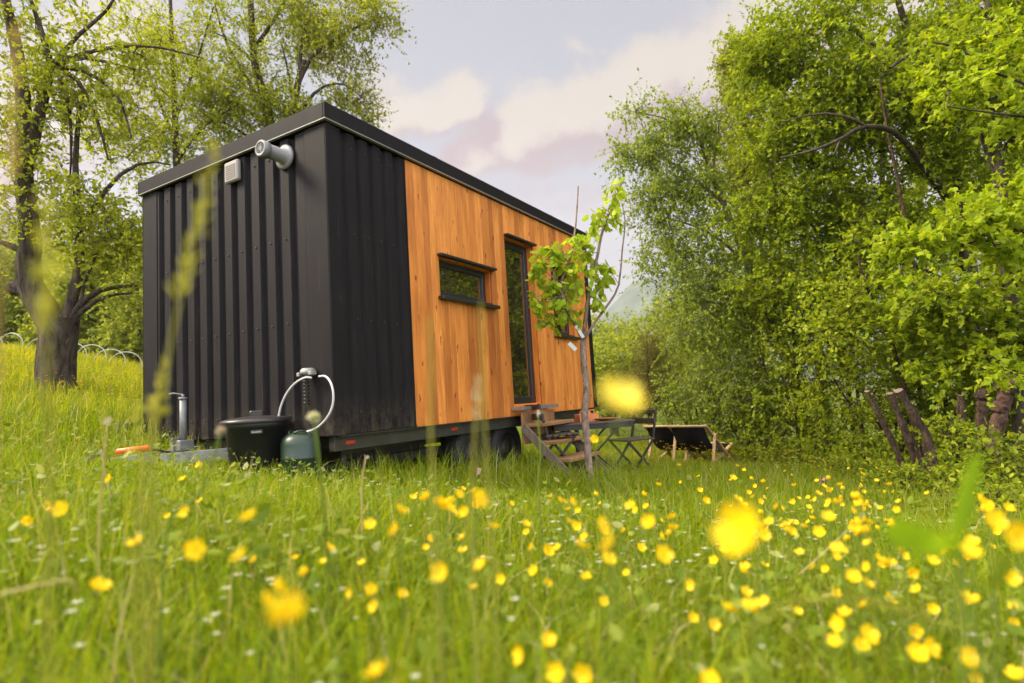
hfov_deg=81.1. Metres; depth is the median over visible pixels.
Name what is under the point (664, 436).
deck chair
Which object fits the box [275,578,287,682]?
buttercup
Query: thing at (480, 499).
buttercup
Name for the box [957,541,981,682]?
buttercup
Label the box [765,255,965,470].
sapling
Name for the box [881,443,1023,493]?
weeds
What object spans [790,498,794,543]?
buttercup
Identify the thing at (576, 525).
buttercup
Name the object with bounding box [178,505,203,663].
buttercup
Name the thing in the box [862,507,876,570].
buttercup
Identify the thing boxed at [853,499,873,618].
buttercup
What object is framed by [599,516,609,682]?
buttercup
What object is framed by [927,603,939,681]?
buttercup
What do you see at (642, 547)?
buttercup
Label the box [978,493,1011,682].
buttercup
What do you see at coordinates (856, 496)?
buttercup
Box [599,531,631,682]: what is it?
buttercup
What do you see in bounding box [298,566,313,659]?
buttercup
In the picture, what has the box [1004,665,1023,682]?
buttercup
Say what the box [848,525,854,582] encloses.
buttercup
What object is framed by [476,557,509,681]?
buttercup
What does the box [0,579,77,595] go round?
dry straw
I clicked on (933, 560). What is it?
buttercup
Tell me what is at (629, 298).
mountains
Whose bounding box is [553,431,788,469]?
sunny grass
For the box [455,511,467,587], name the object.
buttercup
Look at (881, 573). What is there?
buttercup
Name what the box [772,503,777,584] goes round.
buttercup
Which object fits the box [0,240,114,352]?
bushy tree
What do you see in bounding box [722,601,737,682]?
buttercup
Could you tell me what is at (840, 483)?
buttercup
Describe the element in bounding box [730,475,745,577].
buttercup
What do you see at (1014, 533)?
buttercup
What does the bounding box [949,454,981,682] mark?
meadow plant
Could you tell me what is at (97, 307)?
bushy tree
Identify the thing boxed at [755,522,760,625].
buttercup
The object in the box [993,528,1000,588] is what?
buttercup
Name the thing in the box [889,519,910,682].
buttercup
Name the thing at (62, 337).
apple tree
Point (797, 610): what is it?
buttercup
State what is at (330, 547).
buttercup
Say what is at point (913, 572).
buttercup
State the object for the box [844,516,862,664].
buttercup
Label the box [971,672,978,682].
buttercup
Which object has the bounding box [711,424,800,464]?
weeds
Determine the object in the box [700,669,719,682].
buttercup
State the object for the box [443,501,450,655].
buttercup
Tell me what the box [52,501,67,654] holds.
buttercup
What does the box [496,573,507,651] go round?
buttercup
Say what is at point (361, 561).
buttercup
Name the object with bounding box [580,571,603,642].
buttercup
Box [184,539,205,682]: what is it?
buttercup
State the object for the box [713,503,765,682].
buttercup
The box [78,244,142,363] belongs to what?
bushy tree
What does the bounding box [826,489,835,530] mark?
buttercup
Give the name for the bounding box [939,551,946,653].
buttercup
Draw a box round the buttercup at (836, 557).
[833,552,851,616]
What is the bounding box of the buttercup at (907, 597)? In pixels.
[901,549,917,667]
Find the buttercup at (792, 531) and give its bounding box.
[788,526,808,615]
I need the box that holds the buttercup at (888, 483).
[886,482,894,549]
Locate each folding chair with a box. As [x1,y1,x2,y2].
[524,403,580,474]
[608,408,656,473]
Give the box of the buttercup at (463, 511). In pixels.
[458,506,467,665]
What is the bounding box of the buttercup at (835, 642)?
[826,633,842,681]
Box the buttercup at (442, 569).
[430,561,446,682]
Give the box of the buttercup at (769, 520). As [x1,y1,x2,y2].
[764,517,784,654]
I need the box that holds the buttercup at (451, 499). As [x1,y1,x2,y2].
[448,496,464,600]
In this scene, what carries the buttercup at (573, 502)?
on the ground at (638, 429)
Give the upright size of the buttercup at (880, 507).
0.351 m
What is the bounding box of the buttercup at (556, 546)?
[554,543,561,596]
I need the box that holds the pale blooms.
[0,436,1023,682]
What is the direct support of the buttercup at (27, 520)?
on the ground at (638, 429)
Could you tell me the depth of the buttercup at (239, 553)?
0.83 m
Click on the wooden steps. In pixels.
(529, 427)
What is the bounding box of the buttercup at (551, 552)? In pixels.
[543,544,561,626]
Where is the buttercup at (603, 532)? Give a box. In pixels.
[601,529,625,671]
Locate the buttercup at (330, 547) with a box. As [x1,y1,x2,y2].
[328,542,343,646]
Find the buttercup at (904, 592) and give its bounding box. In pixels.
[900,548,914,662]
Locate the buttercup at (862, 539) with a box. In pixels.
[860,515,864,596]
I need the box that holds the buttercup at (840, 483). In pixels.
[837,482,845,553]
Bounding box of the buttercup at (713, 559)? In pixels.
[709,555,717,601]
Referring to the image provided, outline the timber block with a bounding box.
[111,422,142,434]
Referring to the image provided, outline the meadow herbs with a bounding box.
[0,378,1023,682]
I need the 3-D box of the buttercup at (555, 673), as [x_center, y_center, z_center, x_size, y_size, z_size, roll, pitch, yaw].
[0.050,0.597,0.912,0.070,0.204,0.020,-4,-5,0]
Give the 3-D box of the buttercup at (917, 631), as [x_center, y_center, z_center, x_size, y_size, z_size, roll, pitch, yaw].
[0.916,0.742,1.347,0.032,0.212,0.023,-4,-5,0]
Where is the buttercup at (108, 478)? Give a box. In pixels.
[105,473,117,556]
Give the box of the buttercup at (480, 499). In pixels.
[473,490,487,682]
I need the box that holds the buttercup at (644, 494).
[642,491,653,558]
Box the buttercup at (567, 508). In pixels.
[564,507,569,557]
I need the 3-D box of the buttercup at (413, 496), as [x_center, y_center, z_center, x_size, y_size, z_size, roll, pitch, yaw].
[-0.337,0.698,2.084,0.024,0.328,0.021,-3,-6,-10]
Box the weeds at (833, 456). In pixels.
[785,437,886,475]
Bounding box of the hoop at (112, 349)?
[95,349,125,366]
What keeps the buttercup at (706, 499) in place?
on the ground at (638, 429)
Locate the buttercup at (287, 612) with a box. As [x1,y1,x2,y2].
[265,591,304,682]
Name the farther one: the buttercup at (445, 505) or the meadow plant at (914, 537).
the buttercup at (445, 505)
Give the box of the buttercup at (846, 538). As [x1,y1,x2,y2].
[843,534,855,584]
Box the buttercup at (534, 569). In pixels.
[527,564,549,627]
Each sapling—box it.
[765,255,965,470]
[810,19,989,462]
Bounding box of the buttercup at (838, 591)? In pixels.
[831,588,847,626]
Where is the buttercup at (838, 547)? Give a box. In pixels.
[830,541,857,680]
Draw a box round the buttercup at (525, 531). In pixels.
[523,528,535,558]
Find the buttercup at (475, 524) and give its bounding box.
[469,487,476,579]
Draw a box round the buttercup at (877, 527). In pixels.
[875,525,886,559]
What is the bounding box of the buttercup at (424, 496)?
[420,490,444,656]
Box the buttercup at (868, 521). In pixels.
[864,518,876,618]
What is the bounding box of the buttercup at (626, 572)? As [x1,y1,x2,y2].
[622,569,646,631]
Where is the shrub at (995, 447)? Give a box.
[928,409,1023,488]
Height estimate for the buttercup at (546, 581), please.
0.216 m
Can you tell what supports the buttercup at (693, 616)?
on the ground at (638, 429)
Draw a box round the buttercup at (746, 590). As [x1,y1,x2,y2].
[741,585,756,627]
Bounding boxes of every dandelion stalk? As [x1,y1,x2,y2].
[157,426,225,682]
[306,411,331,656]
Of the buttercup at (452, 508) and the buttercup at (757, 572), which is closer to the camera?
the buttercup at (757, 572)
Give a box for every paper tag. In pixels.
[568,342,576,350]
[574,325,584,337]
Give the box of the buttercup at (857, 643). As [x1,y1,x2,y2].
[854,636,869,682]
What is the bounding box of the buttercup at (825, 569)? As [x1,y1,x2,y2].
[820,564,828,594]
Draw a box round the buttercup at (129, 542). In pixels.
[126,534,157,667]
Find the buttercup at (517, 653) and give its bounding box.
[512,644,527,682]
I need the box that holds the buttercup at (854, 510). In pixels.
[852,507,860,612]
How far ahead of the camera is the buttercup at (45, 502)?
1.83 m
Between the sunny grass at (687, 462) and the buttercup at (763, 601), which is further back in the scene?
the sunny grass at (687, 462)
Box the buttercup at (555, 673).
[546,661,563,682]
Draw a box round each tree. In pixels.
[0,0,205,395]
[0,221,26,338]
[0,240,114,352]
[0,241,31,343]
[0,248,64,343]
[42,233,66,279]
[50,0,279,196]
[50,232,113,332]
[59,255,133,354]
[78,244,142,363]
[145,0,346,151]
[256,0,416,130]
[525,176,626,485]
[590,324,663,436]
[591,310,641,428]
[593,67,829,453]
[596,307,659,417]
[621,285,686,424]
[622,296,732,420]
[660,117,823,419]
[660,270,778,439]
[694,0,1023,447]
[696,14,792,453]
[717,53,892,441]
[777,11,1012,453]
[861,2,1023,408]
[868,94,1023,382]
[871,0,1023,468]
[906,67,1023,358]
[958,81,1023,346]
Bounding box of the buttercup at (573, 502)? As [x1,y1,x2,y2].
[571,497,577,645]
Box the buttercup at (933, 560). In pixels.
[927,555,955,657]
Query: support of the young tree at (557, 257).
on the ground at (638, 429)
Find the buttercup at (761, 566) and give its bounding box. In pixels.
[756,543,766,597]
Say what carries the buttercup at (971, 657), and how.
on the ground at (638, 429)
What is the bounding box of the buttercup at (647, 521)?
[641,514,653,651]
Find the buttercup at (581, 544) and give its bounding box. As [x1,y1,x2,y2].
[577,539,589,682]
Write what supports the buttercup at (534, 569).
on the ground at (638, 429)
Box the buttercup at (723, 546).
[720,543,730,674]
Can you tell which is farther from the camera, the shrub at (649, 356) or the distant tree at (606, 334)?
the distant tree at (606, 334)
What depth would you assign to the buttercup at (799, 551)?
1.93 m
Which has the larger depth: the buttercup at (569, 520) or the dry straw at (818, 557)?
the dry straw at (818, 557)
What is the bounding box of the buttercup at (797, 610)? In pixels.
[793,606,805,671]
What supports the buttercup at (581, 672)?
on the ground at (638, 429)
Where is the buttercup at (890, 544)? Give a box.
[887,517,892,587]
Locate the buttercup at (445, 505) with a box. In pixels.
[439,501,451,669]
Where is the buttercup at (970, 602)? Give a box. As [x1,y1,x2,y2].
[964,600,974,631]
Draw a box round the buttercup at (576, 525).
[572,521,585,598]
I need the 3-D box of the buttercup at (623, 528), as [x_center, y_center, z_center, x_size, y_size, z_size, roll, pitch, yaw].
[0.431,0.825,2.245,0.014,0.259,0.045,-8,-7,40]
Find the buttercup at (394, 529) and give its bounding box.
[388,522,409,672]
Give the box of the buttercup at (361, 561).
[355,559,364,636]
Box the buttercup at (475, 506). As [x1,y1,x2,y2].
[472,500,478,557]
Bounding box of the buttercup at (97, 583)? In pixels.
[77,577,111,682]
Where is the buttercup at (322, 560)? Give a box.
[319,557,356,635]
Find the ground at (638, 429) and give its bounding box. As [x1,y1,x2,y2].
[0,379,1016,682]
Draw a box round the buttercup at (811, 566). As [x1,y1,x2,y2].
[809,562,813,644]
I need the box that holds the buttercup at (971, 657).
[958,646,975,682]
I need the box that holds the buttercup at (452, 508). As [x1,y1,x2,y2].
[449,505,465,601]
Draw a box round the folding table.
[552,418,634,473]
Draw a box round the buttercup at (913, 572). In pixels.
[895,567,919,661]
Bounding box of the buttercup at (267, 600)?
[261,590,271,682]
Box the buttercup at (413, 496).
[410,494,415,534]
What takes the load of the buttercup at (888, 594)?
on the ground at (638, 429)
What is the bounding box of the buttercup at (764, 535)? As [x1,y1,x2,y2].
[760,530,770,642]
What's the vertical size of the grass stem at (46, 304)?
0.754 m
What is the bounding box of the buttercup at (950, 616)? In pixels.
[937,554,964,682]
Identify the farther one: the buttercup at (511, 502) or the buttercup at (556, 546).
the buttercup at (511, 502)
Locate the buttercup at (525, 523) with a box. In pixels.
[523,519,535,635]
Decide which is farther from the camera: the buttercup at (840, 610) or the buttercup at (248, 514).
the buttercup at (840, 610)
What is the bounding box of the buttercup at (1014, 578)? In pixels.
[1007,569,1022,682]
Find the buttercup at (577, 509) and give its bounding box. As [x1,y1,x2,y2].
[575,507,580,579]
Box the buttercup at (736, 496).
[734,494,750,620]
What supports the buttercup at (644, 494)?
on the ground at (638, 429)
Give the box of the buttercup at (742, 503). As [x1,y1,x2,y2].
[739,499,755,620]
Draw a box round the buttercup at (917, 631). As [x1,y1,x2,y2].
[909,624,924,682]
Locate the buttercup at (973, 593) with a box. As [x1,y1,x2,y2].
[973,546,977,639]
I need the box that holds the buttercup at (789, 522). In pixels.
[787,519,790,560]
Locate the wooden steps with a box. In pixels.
[521,409,608,479]
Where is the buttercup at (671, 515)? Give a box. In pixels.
[666,513,678,649]
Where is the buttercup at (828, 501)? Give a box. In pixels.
[825,498,833,582]
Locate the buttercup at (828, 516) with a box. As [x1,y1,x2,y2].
[822,510,836,671]
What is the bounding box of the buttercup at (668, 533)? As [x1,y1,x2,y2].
[665,529,678,592]
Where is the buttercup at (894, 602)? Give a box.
[886,600,897,671]
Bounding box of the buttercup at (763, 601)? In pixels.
[757,595,779,677]
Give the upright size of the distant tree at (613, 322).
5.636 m
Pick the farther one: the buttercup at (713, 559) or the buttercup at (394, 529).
the buttercup at (713, 559)
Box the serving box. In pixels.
[574,413,598,421]
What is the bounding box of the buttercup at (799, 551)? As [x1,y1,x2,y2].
[794,548,810,586]
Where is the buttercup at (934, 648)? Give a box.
[925,637,940,682]
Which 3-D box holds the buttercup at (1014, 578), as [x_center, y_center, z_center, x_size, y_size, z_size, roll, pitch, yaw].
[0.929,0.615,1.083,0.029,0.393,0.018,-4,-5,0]
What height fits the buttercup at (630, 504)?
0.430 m
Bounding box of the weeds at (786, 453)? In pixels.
[741,438,844,471]
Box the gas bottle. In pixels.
[280,429,321,481]
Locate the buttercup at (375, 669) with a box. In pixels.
[362,659,384,682]
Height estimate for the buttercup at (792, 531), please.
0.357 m
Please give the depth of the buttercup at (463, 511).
1.32 m
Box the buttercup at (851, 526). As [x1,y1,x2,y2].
[848,523,877,681]
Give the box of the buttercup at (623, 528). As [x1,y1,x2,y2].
[621,527,627,569]
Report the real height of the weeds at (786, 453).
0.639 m
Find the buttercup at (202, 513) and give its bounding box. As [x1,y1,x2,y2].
[196,497,209,546]
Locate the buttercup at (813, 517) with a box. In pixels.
[810,515,815,556]
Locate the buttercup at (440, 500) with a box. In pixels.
[435,496,444,642]
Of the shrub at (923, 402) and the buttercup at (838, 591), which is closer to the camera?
the buttercup at (838, 591)
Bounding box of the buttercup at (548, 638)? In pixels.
[542,631,555,682]
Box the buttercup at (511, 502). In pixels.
[510,500,520,562]
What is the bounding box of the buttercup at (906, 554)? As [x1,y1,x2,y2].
[900,551,917,618]
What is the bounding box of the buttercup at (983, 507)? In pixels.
[977,504,999,640]
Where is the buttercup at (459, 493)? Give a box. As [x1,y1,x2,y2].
[455,489,463,614]
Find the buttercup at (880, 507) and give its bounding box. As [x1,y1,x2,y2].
[877,505,887,553]
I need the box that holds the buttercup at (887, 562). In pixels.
[879,557,913,668]
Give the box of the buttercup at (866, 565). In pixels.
[861,561,871,677]
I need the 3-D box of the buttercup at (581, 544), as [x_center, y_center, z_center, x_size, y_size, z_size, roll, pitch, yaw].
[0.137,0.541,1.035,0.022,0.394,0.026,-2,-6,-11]
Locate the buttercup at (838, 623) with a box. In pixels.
[829,614,843,682]
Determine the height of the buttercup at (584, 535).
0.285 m
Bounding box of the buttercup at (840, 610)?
[827,606,851,672]
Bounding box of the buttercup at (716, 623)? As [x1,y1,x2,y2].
[709,618,720,648]
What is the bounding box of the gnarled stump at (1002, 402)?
[988,372,1019,466]
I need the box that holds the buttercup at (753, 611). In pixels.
[749,609,760,682]
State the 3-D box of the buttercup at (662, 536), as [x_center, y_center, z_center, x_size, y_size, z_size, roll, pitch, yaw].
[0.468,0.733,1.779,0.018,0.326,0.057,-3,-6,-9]
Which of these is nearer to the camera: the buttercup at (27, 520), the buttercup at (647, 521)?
the buttercup at (647, 521)
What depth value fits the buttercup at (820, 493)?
2.27 m
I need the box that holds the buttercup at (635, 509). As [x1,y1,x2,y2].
[632,506,637,586]
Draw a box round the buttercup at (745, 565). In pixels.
[734,561,748,627]
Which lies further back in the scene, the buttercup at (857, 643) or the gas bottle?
the gas bottle
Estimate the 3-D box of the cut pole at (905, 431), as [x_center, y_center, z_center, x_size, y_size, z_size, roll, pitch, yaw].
[4.436,1.170,6.692,0.421,1.227,0.100,-2,-6,-20]
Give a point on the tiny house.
(342, 258)
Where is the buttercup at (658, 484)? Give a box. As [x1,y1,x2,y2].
[657,482,661,542]
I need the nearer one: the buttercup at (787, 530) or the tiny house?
the buttercup at (787, 530)
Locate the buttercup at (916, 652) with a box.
[906,641,928,682]
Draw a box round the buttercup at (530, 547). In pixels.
[528,543,533,623]
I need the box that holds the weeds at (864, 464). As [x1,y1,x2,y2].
[826,444,925,491]
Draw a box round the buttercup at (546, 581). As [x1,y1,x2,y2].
[544,578,555,640]
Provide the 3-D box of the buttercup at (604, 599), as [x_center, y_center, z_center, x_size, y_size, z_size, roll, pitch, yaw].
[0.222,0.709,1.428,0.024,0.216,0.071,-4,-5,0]
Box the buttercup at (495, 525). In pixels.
[488,522,499,606]
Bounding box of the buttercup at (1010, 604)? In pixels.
[989,602,1017,668]
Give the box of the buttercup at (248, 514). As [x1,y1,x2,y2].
[238,508,273,682]
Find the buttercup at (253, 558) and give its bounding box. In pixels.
[244,555,255,645]
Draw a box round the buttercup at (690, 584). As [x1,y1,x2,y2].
[686,578,696,639]
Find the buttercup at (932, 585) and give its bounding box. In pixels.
[924,555,947,640]
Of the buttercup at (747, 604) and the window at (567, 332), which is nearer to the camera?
the buttercup at (747, 604)
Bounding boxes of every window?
[437,252,500,308]
[551,267,579,339]
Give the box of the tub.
[219,410,291,479]
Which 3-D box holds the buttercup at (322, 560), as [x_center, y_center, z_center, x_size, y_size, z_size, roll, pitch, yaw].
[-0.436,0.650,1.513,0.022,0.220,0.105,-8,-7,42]
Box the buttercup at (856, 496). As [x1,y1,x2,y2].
[851,491,885,641]
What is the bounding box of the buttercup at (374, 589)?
[365,585,377,681]
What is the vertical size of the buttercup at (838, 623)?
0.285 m
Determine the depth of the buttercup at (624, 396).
0.40 m
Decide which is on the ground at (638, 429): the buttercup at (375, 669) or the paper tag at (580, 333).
the buttercup at (375, 669)
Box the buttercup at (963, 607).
[947,536,966,641]
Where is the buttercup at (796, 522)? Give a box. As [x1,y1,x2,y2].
[793,520,802,550]
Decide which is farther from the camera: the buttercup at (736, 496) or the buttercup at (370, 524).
the buttercup at (736, 496)
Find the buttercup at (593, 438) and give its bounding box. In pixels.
[590,435,612,586]
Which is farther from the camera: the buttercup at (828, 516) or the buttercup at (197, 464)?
the buttercup at (197, 464)
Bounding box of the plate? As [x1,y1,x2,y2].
[597,417,615,419]
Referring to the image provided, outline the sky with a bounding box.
[0,0,1023,325]
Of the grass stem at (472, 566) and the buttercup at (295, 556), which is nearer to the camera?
the grass stem at (472, 566)
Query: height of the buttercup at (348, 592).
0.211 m
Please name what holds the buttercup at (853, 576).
on the ground at (638, 429)
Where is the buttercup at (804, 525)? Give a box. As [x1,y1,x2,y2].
[801,523,809,596]
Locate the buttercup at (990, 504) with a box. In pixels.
[981,500,994,546]
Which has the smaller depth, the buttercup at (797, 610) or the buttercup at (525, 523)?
the buttercup at (797, 610)
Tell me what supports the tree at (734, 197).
on the ground at (638, 429)
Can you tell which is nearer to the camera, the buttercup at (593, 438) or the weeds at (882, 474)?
the buttercup at (593, 438)
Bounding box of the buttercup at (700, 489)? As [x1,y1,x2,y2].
[697,487,705,534]
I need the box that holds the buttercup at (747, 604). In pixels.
[740,598,759,682]
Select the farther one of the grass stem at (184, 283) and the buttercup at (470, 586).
the buttercup at (470, 586)
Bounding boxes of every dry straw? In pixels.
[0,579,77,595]
[798,530,847,575]
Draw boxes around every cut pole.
[865,390,906,467]
[886,392,925,490]
[894,388,937,490]
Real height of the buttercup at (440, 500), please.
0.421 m
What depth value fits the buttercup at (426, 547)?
1.80 m
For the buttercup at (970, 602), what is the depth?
1.52 m
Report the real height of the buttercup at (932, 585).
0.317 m
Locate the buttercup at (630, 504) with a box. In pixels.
[625,500,643,649]
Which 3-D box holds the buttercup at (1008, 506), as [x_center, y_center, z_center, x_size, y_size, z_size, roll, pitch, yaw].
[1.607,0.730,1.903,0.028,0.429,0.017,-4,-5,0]
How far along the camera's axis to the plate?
6.91 m
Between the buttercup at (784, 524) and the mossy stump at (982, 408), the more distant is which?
the mossy stump at (982, 408)
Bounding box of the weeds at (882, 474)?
[858,455,948,499]
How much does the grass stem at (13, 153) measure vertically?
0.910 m
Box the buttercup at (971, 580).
[971,545,973,609]
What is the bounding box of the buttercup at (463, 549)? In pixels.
[457,546,470,604]
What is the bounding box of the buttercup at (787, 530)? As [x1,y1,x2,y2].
[784,526,794,600]
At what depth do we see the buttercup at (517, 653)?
0.99 m
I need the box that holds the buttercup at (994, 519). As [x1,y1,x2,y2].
[985,508,1008,682]
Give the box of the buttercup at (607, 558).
[602,551,612,672]
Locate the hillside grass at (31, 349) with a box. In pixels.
[0,342,142,428]
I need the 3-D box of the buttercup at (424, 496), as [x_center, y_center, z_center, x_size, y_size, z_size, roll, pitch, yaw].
[-0.187,0.564,1.418,0.048,0.418,0.016,0,-6,-30]
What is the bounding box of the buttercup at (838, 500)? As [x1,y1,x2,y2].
[832,497,846,605]
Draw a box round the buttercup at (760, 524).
[756,521,771,656]
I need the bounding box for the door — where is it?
[504,233,540,405]
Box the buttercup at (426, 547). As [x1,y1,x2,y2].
[422,544,428,597]
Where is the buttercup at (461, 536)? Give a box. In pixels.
[457,532,463,637]
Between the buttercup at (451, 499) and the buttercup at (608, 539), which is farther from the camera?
the buttercup at (451, 499)
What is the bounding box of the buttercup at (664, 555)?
[657,545,682,682]
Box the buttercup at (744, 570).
[740,568,750,639]
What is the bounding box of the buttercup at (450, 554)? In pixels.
[440,498,451,620]
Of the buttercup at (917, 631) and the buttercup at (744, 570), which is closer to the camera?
the buttercup at (917, 631)
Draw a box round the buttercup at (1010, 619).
[997,617,1019,680]
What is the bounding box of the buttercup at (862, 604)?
[858,602,866,676]
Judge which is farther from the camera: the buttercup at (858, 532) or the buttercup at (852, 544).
the buttercup at (852, 544)
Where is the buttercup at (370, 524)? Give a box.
[364,518,394,639]
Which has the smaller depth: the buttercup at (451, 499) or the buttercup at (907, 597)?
the buttercup at (907, 597)
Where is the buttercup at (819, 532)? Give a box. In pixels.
[813,526,824,639]
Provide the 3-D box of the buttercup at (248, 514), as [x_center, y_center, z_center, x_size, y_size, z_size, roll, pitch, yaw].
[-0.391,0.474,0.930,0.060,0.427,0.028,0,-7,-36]
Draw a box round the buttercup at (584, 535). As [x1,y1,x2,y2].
[580,532,589,610]
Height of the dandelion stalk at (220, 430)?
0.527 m
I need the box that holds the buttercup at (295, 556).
[291,555,312,608]
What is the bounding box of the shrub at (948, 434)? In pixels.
[908,400,987,473]
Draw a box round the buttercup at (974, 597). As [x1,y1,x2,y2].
[959,591,978,668]
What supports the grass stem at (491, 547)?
on the ground at (638, 429)
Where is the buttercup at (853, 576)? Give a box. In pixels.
[846,569,863,680]
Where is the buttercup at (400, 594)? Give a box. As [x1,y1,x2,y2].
[394,588,407,670]
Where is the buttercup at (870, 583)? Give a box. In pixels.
[864,577,888,663]
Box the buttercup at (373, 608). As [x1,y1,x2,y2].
[368,599,390,681]
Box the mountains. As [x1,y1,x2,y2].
[0,208,995,384]
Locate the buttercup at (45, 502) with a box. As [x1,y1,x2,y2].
[43,501,56,552]
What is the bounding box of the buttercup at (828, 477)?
[826,475,840,534]
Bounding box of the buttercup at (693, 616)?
[689,612,698,658]
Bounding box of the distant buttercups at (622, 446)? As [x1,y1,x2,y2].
[1,346,831,467]
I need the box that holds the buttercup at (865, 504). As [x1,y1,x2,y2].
[861,501,874,595]
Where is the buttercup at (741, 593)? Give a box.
[728,523,745,640]
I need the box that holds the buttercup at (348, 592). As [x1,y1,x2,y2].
[345,588,353,661]
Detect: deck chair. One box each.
[643,424,705,460]
[667,424,734,464]
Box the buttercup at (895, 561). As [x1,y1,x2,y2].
[890,558,896,591]
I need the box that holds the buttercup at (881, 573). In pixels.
[877,562,885,595]
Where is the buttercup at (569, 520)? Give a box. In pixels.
[567,518,579,645]
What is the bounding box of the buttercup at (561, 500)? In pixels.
[558,497,569,626]
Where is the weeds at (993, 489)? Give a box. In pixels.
[919,463,1023,519]
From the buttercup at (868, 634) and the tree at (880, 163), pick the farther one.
the tree at (880, 163)
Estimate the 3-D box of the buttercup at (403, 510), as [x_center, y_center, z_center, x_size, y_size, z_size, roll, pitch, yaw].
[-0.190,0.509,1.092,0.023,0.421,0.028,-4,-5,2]
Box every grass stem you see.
[0,23,24,331]
[24,192,73,682]
[97,416,112,610]
[99,449,111,515]
[128,400,149,682]
[132,355,170,682]
[150,140,219,682]
[361,454,368,553]
[429,317,442,682]
[469,376,481,682]
[480,302,499,682]
[537,410,546,610]
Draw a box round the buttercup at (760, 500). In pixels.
[758,498,763,547]
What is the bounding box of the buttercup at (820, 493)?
[817,490,829,581]
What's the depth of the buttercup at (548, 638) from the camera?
1.06 m
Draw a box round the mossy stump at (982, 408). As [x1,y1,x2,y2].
[974,388,990,465]
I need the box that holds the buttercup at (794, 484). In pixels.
[792,483,798,542]
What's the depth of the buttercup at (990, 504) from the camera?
1.72 m
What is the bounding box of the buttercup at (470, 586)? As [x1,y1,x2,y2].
[454,583,477,671]
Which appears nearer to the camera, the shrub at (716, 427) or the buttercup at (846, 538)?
the buttercup at (846, 538)
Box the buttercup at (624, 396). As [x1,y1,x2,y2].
[600,376,644,682]
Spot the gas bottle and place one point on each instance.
(300, 445)
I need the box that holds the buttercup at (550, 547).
[543,544,554,662]
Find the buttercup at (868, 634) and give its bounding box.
[861,624,879,682]
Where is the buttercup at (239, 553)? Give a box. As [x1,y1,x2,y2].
[230,546,244,682]
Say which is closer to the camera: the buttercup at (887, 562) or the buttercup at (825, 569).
the buttercup at (887, 562)
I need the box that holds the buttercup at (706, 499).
[703,496,722,595]
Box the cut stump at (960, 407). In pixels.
[956,394,968,468]
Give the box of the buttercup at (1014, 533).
[1005,522,1023,582]
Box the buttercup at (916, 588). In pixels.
[909,584,920,618]
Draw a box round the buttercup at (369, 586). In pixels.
[365,582,375,658]
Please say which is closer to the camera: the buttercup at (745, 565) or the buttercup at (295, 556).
the buttercup at (295, 556)
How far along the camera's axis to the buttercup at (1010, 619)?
1.42 m
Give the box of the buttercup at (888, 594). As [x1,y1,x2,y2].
[887,590,904,663]
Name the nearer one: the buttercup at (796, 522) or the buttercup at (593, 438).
the buttercup at (593, 438)
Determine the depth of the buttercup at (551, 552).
1.72 m
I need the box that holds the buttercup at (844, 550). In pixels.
[841,546,857,674]
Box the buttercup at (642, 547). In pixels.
[638,542,645,606]
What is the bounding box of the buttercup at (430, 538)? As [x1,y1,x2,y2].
[428,534,433,617]
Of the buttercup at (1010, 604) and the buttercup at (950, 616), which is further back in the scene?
the buttercup at (1010, 604)
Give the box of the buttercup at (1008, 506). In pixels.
[1004,502,1021,584]
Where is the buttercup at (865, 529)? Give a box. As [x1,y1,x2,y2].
[859,524,897,682]
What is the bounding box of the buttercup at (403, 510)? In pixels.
[397,504,409,659]
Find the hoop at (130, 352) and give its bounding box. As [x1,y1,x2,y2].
[109,352,141,372]
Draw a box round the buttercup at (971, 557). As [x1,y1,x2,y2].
[964,554,983,682]
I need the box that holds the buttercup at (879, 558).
[877,553,906,670]
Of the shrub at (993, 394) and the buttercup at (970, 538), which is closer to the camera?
the buttercup at (970, 538)
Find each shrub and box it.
[597,319,694,443]
[641,362,735,457]
[688,391,797,465]
[724,285,862,457]
[724,342,853,461]
[751,381,876,468]
[754,306,891,459]
[776,326,929,468]
[826,364,954,470]
[835,308,985,416]
[875,361,997,464]
[903,381,1012,473]
[928,409,1023,488]
[949,357,1016,449]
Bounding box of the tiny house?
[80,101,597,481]
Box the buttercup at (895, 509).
[892,506,899,585]
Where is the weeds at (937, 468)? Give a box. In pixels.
[933,419,1023,497]
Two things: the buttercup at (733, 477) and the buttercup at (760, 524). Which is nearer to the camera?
the buttercup at (760, 524)
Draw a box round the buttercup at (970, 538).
[965,534,992,672]
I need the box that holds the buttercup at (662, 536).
[660,531,675,610]
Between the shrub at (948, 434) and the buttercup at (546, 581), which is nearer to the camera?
the buttercup at (546, 581)
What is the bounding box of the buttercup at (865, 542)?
[862,538,881,655]
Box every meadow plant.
[740,594,986,682]
[883,519,982,682]
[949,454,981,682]
[986,550,1011,682]
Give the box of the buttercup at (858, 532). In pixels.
[853,525,867,672]
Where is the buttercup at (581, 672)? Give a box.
[573,664,590,682]
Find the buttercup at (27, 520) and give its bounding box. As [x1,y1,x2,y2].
[20,516,32,566]
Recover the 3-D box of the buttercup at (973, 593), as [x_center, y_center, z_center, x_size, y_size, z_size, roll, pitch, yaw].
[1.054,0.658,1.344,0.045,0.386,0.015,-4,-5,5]
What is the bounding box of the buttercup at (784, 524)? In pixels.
[779,521,794,650]
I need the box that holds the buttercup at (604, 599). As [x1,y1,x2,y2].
[599,595,607,666]
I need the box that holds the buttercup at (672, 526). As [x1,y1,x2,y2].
[667,523,680,655]
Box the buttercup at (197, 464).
[192,460,199,511]

